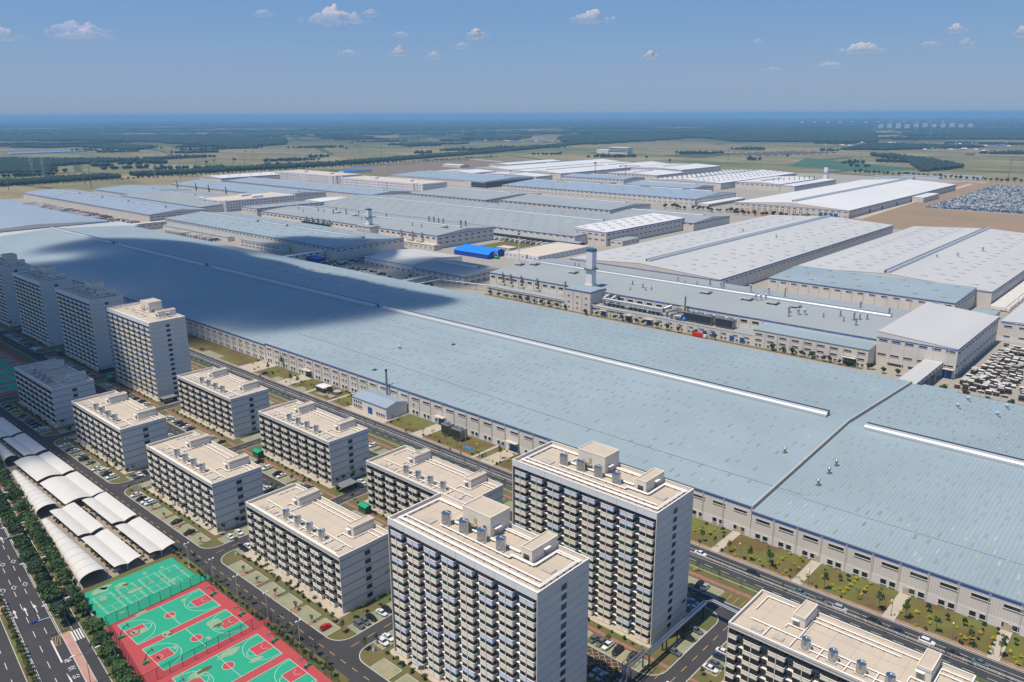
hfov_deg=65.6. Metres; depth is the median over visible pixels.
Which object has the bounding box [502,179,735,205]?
blue roof hall
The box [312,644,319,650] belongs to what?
tree
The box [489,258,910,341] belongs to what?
paint shop
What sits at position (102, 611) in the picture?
badminton court surface
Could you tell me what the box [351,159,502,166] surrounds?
perimeter wall
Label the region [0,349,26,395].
basketball court surface
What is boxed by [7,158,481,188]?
perimeter road
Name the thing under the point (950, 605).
window
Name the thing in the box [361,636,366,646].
tree
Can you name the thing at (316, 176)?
factory office
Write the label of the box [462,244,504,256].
blue shed
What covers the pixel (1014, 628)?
window
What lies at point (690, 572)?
brick path
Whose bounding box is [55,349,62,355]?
transformer box
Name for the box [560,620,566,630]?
window
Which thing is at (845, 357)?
door
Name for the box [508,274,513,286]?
exhaust tower
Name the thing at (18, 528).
roadside tree
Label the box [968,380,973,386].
crate stack
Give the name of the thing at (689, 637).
parked car
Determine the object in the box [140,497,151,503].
parked car
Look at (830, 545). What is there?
window
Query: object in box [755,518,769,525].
window
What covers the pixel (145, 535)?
bicycle shelter
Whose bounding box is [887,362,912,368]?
window
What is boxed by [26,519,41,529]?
roadside tree
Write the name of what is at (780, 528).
window
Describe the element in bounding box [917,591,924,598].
window
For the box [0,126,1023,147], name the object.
wide woods
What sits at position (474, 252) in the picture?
blue shed
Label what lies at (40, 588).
roadside tree
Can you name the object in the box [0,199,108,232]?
hall
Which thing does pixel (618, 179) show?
blue roof hall
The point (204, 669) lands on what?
wet patch
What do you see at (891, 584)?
window
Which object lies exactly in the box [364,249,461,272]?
curved roof shed
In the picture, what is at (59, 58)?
sky
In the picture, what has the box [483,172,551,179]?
bright hall
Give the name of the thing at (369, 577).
window
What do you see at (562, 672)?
window
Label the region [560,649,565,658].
window
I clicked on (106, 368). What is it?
gate shelter
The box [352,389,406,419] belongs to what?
boiler house
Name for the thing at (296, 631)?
tree
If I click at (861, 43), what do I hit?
cloud
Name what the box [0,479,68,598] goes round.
tile path
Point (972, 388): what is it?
crate stack
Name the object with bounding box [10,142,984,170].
field
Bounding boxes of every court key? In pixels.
[0,356,17,389]
[125,594,306,681]
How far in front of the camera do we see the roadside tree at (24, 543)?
296.78 m
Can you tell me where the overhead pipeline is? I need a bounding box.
[619,599,738,681]
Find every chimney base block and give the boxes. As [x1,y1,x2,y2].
[356,224,380,233]
[564,284,605,313]
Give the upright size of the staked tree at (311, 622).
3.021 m
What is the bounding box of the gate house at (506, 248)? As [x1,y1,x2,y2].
[496,245,516,250]
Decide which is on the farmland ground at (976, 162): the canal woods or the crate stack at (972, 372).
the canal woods
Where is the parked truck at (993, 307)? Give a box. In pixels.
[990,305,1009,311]
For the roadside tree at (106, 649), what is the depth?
239.74 m
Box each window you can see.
[364,548,370,555]
[365,557,370,564]
[365,565,371,572]
[366,574,371,581]
[366,582,372,589]
[367,590,372,598]
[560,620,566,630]
[560,630,565,640]
[560,640,565,649]
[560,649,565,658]
[560,658,565,668]
[560,667,565,677]
[561,582,566,591]
[561,591,566,601]
[561,601,566,611]
[561,611,566,620]
[694,493,704,499]
[712,500,725,506]
[734,507,746,514]
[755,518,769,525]
[762,536,767,541]
[778,526,793,534]
[778,541,783,547]
[801,550,807,556]
[803,534,817,542]
[826,559,832,565]
[828,543,843,551]
[835,562,840,568]
[853,568,858,575]
[854,552,870,560]
[861,571,867,577]
[879,578,886,584]
[881,561,898,570]
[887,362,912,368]
[889,581,895,588]
[909,571,927,580]
[909,588,914,595]
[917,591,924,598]
[937,598,944,605]
[940,581,958,591]
[947,602,954,609]
[968,609,975,617]
[970,592,990,602]
[978,613,986,621]
[1003,603,1023,614]
[1011,625,1019,632]
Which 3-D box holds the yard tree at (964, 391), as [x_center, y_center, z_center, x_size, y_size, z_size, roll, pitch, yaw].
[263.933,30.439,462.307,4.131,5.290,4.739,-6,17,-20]
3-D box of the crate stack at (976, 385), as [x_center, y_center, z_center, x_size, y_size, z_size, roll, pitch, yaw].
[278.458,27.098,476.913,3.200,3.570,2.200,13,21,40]
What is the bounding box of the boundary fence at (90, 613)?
[18,495,119,659]
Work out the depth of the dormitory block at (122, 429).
380.69 m
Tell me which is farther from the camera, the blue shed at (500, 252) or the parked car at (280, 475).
the blue shed at (500, 252)
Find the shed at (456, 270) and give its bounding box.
[415,260,499,284]
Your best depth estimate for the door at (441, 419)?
424.12 m
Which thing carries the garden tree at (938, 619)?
on the garden lawn at (943, 627)
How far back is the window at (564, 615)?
207.46 m
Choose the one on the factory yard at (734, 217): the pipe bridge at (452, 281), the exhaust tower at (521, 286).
the pipe bridge at (452, 281)
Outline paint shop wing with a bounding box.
[752,322,875,367]
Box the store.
[442,164,468,167]
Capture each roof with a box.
[0,221,139,235]
[559,179,615,183]
[972,307,999,315]
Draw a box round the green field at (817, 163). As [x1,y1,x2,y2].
[788,158,916,171]
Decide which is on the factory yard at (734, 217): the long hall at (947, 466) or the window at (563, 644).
the long hall at (947, 466)
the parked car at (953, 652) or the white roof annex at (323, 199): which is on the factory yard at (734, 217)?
the white roof annex at (323, 199)
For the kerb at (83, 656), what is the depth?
244.61 m
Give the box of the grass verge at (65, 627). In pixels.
[0,512,71,633]
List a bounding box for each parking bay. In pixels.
[0,328,725,681]
[201,350,326,395]
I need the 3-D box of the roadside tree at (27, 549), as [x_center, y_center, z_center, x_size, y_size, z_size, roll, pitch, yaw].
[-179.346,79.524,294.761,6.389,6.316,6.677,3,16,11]
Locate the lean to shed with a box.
[923,384,958,391]
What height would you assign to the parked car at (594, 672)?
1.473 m
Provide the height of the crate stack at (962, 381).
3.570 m
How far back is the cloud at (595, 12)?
8323.98 m
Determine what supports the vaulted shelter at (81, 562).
on the shed yard at (91, 578)
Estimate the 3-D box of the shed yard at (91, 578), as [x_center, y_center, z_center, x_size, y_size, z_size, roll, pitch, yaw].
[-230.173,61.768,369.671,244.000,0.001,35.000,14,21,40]
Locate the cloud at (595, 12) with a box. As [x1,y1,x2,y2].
[586,9,599,15]
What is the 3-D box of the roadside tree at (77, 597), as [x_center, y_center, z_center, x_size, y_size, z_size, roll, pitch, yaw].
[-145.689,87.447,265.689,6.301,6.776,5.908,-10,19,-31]
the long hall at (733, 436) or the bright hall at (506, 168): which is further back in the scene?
the bright hall at (506, 168)
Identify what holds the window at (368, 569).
in the dormitory block at (333, 554)
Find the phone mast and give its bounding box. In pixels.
[517,230,519,260]
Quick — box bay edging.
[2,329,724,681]
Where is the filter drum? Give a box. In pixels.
[675,314,685,320]
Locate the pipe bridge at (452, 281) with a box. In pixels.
[419,278,484,287]
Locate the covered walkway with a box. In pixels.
[403,275,430,282]
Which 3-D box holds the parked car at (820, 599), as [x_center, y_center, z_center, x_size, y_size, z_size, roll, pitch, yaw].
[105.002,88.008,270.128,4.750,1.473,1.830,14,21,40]
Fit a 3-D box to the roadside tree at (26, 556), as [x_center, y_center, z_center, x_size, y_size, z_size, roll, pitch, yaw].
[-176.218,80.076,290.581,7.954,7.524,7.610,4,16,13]
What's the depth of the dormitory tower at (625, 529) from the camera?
254.05 m
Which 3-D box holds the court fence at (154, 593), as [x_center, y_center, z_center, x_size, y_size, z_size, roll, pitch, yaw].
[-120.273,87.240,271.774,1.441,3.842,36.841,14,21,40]
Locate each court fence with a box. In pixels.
[105,569,209,626]
[106,619,144,681]
[143,614,263,679]
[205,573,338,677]
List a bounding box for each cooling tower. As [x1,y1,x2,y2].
[441,421,454,436]
[451,425,466,441]
[684,310,697,321]
[694,312,715,324]
[715,316,736,328]
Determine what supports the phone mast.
on the factory yard at (734, 217)
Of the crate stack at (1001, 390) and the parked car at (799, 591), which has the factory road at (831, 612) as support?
the parked car at (799, 591)
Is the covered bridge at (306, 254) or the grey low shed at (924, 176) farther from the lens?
the grey low shed at (924, 176)
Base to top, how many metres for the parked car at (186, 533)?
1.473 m
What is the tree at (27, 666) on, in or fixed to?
on the median
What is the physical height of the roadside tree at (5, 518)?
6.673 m
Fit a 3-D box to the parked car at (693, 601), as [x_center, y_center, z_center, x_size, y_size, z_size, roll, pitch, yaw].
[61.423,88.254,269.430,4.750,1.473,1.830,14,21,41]
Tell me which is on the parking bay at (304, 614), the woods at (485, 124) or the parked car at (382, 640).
the parked car at (382, 640)
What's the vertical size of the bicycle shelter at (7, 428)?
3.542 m
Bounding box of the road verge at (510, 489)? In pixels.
[190,359,988,681]
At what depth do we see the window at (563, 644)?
209.70 m
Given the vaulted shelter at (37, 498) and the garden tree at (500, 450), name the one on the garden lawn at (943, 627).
the garden tree at (500, 450)
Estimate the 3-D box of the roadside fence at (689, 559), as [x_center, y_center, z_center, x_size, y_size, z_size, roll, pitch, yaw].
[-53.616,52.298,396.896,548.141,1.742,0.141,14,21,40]
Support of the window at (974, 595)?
in the long hall at (947, 466)
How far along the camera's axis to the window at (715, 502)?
318.74 m
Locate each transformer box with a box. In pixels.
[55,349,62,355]
[106,375,115,382]
[252,448,264,458]
[357,501,371,514]
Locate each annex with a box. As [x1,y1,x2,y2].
[240,238,289,252]
[308,197,345,201]
[404,239,440,250]
[487,283,752,344]
[609,236,638,246]
[780,179,835,191]
[912,193,938,202]
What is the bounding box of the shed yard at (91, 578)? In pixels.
[0,433,176,589]
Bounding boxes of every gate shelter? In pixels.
[98,365,114,373]
[159,394,176,403]
[335,478,356,493]
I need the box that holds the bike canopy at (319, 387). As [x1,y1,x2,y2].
[316,383,331,392]
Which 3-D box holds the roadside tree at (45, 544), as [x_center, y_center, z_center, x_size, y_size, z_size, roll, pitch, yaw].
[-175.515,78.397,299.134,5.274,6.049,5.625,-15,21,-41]
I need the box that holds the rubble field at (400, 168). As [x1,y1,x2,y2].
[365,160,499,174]
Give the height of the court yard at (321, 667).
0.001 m
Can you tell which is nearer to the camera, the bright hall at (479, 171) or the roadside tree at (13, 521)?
the roadside tree at (13, 521)
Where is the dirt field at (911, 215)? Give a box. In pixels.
[723,182,1023,232]
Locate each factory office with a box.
[198,192,296,211]
[274,170,360,183]
[338,175,446,191]
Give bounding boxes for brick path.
[0,325,698,681]
[191,365,752,598]
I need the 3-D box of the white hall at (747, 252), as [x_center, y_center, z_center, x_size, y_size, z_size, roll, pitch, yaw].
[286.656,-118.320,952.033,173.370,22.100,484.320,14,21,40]
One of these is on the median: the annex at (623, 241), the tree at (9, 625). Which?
the tree at (9, 625)
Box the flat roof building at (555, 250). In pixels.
[505,242,589,259]
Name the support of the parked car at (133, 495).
on the parking bay at (304, 614)
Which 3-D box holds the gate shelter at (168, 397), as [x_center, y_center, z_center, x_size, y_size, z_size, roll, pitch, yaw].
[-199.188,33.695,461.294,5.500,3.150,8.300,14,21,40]
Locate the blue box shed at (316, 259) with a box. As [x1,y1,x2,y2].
[306,256,325,262]
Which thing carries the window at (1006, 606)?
in the long hall at (947, 466)
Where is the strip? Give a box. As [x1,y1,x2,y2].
[2,489,117,681]
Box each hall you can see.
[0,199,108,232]
[0,225,469,360]
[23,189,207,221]
[93,185,190,195]
[121,190,228,211]
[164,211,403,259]
[170,180,325,200]
[200,172,279,181]
[227,177,411,196]
[242,200,323,216]
[265,294,1021,564]
[319,194,633,243]
[391,170,533,187]
[409,187,540,202]
[439,169,495,173]
[473,159,619,171]
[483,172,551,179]
[489,159,559,166]
[500,194,650,213]
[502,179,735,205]
[511,162,627,171]
[521,161,668,178]
[561,173,644,184]
[570,215,893,285]
[574,213,684,245]
[607,170,684,179]
[613,208,729,230]
[624,180,713,190]
[631,163,720,174]
[650,169,795,189]
[734,178,955,217]
[750,383,1023,636]
[767,265,976,310]
[794,226,1023,307]
[874,302,999,378]
[998,303,1023,343]
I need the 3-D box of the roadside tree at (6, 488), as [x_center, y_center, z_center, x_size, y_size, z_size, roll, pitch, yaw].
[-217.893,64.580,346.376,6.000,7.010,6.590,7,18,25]
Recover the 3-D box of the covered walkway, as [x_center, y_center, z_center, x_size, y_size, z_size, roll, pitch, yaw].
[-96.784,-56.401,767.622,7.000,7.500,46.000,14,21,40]
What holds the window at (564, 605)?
in the dormitory tower at (483, 589)
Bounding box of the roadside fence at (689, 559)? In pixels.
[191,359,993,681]
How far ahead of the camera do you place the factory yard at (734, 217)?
865.15 m
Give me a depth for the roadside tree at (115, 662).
232.39 m
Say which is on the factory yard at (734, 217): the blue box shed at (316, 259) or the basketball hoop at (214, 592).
the blue box shed at (316, 259)
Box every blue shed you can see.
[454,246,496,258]
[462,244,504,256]
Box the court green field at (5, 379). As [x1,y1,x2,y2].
[0,352,20,392]
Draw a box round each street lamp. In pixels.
[42,596,69,630]
[70,645,99,681]
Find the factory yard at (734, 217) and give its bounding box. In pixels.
[2,169,1023,536]
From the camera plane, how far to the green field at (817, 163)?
2456.89 m
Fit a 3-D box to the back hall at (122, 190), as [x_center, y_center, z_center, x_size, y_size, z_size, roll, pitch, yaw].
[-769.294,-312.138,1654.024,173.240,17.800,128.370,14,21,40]
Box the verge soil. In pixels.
[189,347,1023,670]
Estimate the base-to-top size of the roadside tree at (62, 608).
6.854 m
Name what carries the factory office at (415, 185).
on the factory yard at (734, 217)
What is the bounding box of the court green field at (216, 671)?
[118,589,316,681]
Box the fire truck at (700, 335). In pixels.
[692,332,706,337]
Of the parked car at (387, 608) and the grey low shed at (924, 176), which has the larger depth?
the grey low shed at (924, 176)
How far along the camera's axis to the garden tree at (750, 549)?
293.57 m
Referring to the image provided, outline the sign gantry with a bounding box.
[31,614,58,624]
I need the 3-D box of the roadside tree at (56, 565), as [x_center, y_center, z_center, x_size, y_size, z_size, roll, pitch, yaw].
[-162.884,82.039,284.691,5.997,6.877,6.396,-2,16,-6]
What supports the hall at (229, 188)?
on the factory yard at (734, 217)
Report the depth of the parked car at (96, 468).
372.50 m
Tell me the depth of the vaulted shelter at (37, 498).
341.29 m
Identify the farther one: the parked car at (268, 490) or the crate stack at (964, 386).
the crate stack at (964, 386)
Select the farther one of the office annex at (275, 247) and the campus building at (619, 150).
the campus building at (619, 150)
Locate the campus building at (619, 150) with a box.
[597,147,632,153]
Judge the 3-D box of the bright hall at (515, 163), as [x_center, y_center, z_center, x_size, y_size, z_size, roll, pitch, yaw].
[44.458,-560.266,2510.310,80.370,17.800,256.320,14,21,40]
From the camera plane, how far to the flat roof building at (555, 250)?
931.28 m
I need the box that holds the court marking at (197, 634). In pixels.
[92,565,315,681]
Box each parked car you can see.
[59,443,69,447]
[69,448,80,452]
[76,453,87,458]
[78,457,89,460]
[91,466,102,470]
[98,467,109,472]
[101,471,112,476]
[105,473,116,479]
[130,492,141,497]
[135,496,146,501]
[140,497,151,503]
[144,499,155,505]
[170,518,182,524]
[183,529,195,535]
[226,533,233,539]
[234,529,242,534]
[239,545,248,551]
[262,464,271,469]
[264,487,274,493]
[272,471,281,475]
[276,473,286,477]
[319,623,330,630]
[353,619,364,629]
[359,616,370,625]
[365,613,376,621]
[369,442,376,447]
[375,608,387,616]
[376,636,389,646]
[381,604,391,612]
[382,632,393,641]
[587,662,595,672]
[588,667,600,677]
[589,634,600,642]
[595,637,606,646]
[595,671,607,681]
[601,639,614,649]
[604,672,617,681]
[611,644,623,654]
[626,650,636,660]
[667,646,681,655]
[679,631,694,641]
[687,597,699,605]
[687,604,700,611]
[689,625,702,634]
[694,550,706,556]
[694,580,703,587]
[700,583,709,590]
[702,663,718,673]
[708,659,723,668]
[712,652,725,661]
[715,647,725,655]
[746,569,759,576]
[793,588,807,595]
[813,596,828,604]
[832,603,847,611]
[866,616,881,626]
[889,626,905,634]
[918,635,935,646]
[944,648,961,657]
[971,658,989,667]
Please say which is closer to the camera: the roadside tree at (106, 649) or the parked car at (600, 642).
the roadside tree at (106, 649)
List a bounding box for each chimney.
[381,369,391,394]
[680,296,685,310]
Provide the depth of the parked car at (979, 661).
238.70 m
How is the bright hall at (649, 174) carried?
on the factory yard at (734, 217)
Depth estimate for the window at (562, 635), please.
208.83 m
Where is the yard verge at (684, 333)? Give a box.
[484,294,862,368]
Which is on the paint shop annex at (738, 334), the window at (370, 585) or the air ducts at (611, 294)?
the air ducts at (611, 294)
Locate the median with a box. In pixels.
[0,595,38,681]
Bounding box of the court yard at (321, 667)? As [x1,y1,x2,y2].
[80,551,349,681]
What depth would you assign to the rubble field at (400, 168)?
2494.00 m
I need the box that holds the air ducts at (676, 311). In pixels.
[663,305,683,317]
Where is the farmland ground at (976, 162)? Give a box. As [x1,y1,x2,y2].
[0,114,1023,586]
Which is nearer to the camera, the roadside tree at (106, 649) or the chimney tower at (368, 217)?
the roadside tree at (106, 649)
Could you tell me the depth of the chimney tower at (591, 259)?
673.34 m
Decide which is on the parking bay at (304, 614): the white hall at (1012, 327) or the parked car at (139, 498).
the parked car at (139, 498)
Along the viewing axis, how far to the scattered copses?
3567.88 m
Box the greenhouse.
[10,151,85,154]
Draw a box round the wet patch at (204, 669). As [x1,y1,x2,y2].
[122,583,233,680]
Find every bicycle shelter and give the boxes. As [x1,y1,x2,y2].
[0,417,21,441]
[3,433,45,457]
[14,451,73,485]
[40,471,102,505]
[50,502,102,541]
[81,529,140,572]
[82,492,136,528]
[115,517,174,558]
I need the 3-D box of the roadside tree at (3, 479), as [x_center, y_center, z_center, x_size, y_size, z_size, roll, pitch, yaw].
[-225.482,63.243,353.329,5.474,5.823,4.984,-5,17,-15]
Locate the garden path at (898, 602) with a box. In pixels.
[239,360,1011,660]
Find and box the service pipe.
[486,285,625,318]
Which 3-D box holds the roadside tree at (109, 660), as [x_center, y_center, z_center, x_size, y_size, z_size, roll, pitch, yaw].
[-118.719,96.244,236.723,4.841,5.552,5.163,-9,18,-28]
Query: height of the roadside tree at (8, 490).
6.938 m
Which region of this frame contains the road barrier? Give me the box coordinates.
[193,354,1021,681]
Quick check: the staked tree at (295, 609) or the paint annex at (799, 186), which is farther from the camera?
the paint annex at (799, 186)
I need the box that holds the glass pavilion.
[333,389,341,394]
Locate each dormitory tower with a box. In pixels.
[0,253,30,325]
[12,265,72,345]
[55,280,123,369]
[106,298,191,399]
[387,492,589,681]
[512,441,693,645]
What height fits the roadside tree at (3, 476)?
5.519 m
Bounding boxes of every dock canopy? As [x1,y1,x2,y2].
[163,224,233,240]
[494,231,584,244]
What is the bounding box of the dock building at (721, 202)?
[697,197,744,206]
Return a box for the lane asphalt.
[0,328,740,681]
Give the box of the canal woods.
[0,135,667,185]
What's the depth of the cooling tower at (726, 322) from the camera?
583.73 m
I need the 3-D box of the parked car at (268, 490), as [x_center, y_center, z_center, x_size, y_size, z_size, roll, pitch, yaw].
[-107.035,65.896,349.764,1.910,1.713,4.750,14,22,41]
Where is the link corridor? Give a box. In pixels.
[133,220,165,228]
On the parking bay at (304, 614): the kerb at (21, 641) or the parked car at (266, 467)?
the parked car at (266, 467)
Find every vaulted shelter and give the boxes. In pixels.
[0,443,18,464]
[11,470,59,515]
[41,518,108,585]
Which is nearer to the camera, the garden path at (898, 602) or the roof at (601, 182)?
the garden path at (898, 602)
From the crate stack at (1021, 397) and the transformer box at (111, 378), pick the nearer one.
the crate stack at (1021, 397)
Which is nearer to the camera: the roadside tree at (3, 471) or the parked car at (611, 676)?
the parked car at (611, 676)
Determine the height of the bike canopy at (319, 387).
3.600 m
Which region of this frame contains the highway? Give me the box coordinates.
[0,488,91,681]
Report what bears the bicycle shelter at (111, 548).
on the shed yard at (91, 578)
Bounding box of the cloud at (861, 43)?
[855,42,874,45]
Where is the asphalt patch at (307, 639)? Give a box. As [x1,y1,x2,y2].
[298,630,322,645]
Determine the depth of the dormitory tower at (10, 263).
627.48 m
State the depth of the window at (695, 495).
324.71 m
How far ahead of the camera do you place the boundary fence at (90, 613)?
264.57 m
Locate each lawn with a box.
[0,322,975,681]
[187,333,1023,669]
[480,241,536,248]
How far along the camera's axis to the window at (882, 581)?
278.82 m
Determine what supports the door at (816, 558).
in the long hall at (947, 466)
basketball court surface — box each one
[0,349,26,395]
[106,581,332,681]
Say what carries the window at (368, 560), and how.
in the dormitory block at (333, 554)
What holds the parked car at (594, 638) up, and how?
on the parking bay at (304, 614)
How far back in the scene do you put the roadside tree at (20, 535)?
304.99 m
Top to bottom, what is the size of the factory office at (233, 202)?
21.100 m
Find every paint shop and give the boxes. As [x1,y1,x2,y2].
[261,204,493,247]
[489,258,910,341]
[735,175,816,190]
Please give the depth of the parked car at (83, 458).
383.03 m
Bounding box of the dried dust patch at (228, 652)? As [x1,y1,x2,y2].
[92,566,263,678]
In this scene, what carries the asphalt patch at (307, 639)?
on the lane asphalt
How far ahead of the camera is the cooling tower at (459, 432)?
403.81 m
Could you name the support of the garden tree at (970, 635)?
on the garden lawn at (943, 627)
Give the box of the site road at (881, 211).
[855,184,971,218]
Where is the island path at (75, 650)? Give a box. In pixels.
[62,631,96,681]
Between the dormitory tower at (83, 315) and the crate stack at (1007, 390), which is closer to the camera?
the crate stack at (1007, 390)
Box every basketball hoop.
[118,622,128,638]
[142,648,153,664]
[205,586,216,595]
[233,606,245,615]
[266,632,278,641]
[299,657,311,667]
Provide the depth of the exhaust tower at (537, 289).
710.33 m
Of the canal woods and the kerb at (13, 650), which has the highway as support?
the kerb at (13, 650)
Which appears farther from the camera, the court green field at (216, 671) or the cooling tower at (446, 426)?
the cooling tower at (446, 426)
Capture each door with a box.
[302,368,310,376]
[434,415,445,423]
[505,439,518,451]
[814,555,819,562]
[841,356,855,365]
[902,587,908,594]
[941,369,951,378]
[1002,623,1011,631]
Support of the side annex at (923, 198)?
on the factory yard at (734, 217)
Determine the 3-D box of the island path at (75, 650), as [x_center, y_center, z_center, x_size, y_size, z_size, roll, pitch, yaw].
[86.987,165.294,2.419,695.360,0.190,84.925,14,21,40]
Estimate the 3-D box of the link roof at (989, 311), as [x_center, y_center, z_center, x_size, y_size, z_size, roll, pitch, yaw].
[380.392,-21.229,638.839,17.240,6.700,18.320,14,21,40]
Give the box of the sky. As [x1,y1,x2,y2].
[0,0,1023,118]
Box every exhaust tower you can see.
[498,272,505,285]
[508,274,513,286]
[515,276,524,288]
[533,278,540,291]
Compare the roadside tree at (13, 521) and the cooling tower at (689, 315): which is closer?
the roadside tree at (13, 521)
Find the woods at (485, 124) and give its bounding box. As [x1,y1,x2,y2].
[0,118,1023,140]
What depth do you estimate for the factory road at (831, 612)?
285.88 m
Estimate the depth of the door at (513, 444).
391.24 m
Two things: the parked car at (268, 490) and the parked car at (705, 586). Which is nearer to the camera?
the parked car at (705, 586)
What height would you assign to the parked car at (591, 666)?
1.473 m
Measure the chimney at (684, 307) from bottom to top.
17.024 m
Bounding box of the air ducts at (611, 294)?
[602,293,619,304]
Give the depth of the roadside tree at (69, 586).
272.76 m
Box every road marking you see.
[0,529,84,681]
[1,338,732,681]
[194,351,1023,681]
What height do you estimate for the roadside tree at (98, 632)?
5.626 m
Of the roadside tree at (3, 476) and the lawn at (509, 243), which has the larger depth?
the lawn at (509, 243)
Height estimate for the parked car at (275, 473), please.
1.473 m
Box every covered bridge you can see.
[285,250,325,257]
[899,359,942,384]
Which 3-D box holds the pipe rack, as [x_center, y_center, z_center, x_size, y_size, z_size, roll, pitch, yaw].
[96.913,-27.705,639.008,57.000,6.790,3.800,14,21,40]
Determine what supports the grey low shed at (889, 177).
on the factory yard at (734, 217)
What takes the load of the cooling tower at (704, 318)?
on the paint shop annex at (738, 334)
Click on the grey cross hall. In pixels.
(893, 292)
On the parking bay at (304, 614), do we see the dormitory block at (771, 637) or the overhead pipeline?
the overhead pipeline
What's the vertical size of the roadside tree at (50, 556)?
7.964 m
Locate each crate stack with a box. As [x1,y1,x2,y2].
[954,383,960,388]
[959,378,966,384]
[962,383,968,389]
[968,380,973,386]
[969,386,976,391]
[970,369,976,374]
[973,382,979,389]
[981,384,987,390]
[985,389,991,394]
[993,391,999,395]
[997,387,1004,394]
[1004,387,1011,394]
[1012,379,1017,385]
[1018,394,1023,401]
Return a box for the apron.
[0,321,723,681]
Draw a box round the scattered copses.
[0,135,1023,176]
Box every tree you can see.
[0,468,8,474]
[0,474,9,478]
[0,476,10,486]
[0,491,5,499]
[0,504,12,513]
[0,511,15,517]
[0,514,15,523]
[2,515,23,534]
[3,479,13,486]
[4,482,19,490]
[4,489,23,500]
[5,486,18,494]
[7,524,24,534]
[7,622,13,634]
[11,533,25,540]
[12,499,28,507]
[12,501,32,512]
[13,538,31,549]
[16,550,38,562]
[16,648,24,658]
[18,510,30,517]
[18,547,35,555]
[22,513,38,520]
[24,516,38,526]
[24,663,31,669]
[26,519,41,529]
[26,670,34,676]
[27,556,42,566]
[27,560,45,574]
[28,528,46,539]
[29,526,41,535]
[34,534,52,545]
[34,571,49,582]
[34,580,58,600]
[37,541,53,550]
[38,586,64,602]
[41,545,55,553]
[41,550,60,562]
[47,560,65,577]
[49,600,64,610]
[50,558,65,564]
[52,604,70,622]
[55,567,69,576]
[56,576,71,585]
[63,584,74,593]
[64,586,80,596]
[65,591,84,604]
[74,599,89,612]
[81,616,95,629]
[84,617,105,632]
[89,632,113,647]
[93,629,108,639]
[97,639,117,658]
[104,654,120,666]
[107,661,134,681]
[110,659,128,673]
[120,673,140,681]
[186,528,193,537]
[239,565,248,575]
[271,588,280,598]
[290,601,301,612]
[292,628,299,639]
[307,615,316,624]
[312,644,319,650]
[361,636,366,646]
[418,665,424,676]
[498,443,502,458]
[747,546,753,553]
[768,552,774,566]
[822,568,828,584]
[876,587,884,609]
[902,597,910,618]
[926,603,931,610]
[934,615,942,631]
[961,389,970,394]
[967,625,975,642]
[999,633,1007,656]
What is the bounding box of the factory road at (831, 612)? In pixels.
[189,348,1023,681]
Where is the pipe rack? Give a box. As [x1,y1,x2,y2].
[602,297,662,315]
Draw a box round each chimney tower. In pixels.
[364,208,373,224]
[584,247,597,285]
[823,166,828,178]
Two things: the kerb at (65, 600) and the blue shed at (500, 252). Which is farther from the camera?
the blue shed at (500, 252)
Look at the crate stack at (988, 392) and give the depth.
467.60 m
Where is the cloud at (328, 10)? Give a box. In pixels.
[324,4,342,25]
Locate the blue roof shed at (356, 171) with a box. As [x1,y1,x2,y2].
[338,169,371,172]
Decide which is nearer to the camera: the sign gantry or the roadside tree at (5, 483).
the sign gantry
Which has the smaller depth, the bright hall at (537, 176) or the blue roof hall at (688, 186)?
the blue roof hall at (688, 186)
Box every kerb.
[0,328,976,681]
[0,486,112,681]
[0,518,60,633]
[0,593,39,681]
[0,618,26,681]
[61,634,86,681]
[69,631,97,681]
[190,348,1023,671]
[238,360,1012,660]
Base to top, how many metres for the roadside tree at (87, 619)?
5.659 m
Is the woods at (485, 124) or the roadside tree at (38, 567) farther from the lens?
the woods at (485, 124)
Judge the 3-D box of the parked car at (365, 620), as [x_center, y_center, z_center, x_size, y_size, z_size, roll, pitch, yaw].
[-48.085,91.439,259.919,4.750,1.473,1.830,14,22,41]
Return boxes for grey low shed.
[874,175,915,179]
[901,174,941,178]
[942,174,983,178]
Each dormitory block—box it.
[14,359,95,426]
[71,390,168,471]
[146,431,263,532]
[177,366,269,437]
[246,483,390,613]
[258,399,369,485]
[366,445,502,515]
[724,589,975,681]
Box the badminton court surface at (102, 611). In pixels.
[85,557,209,625]

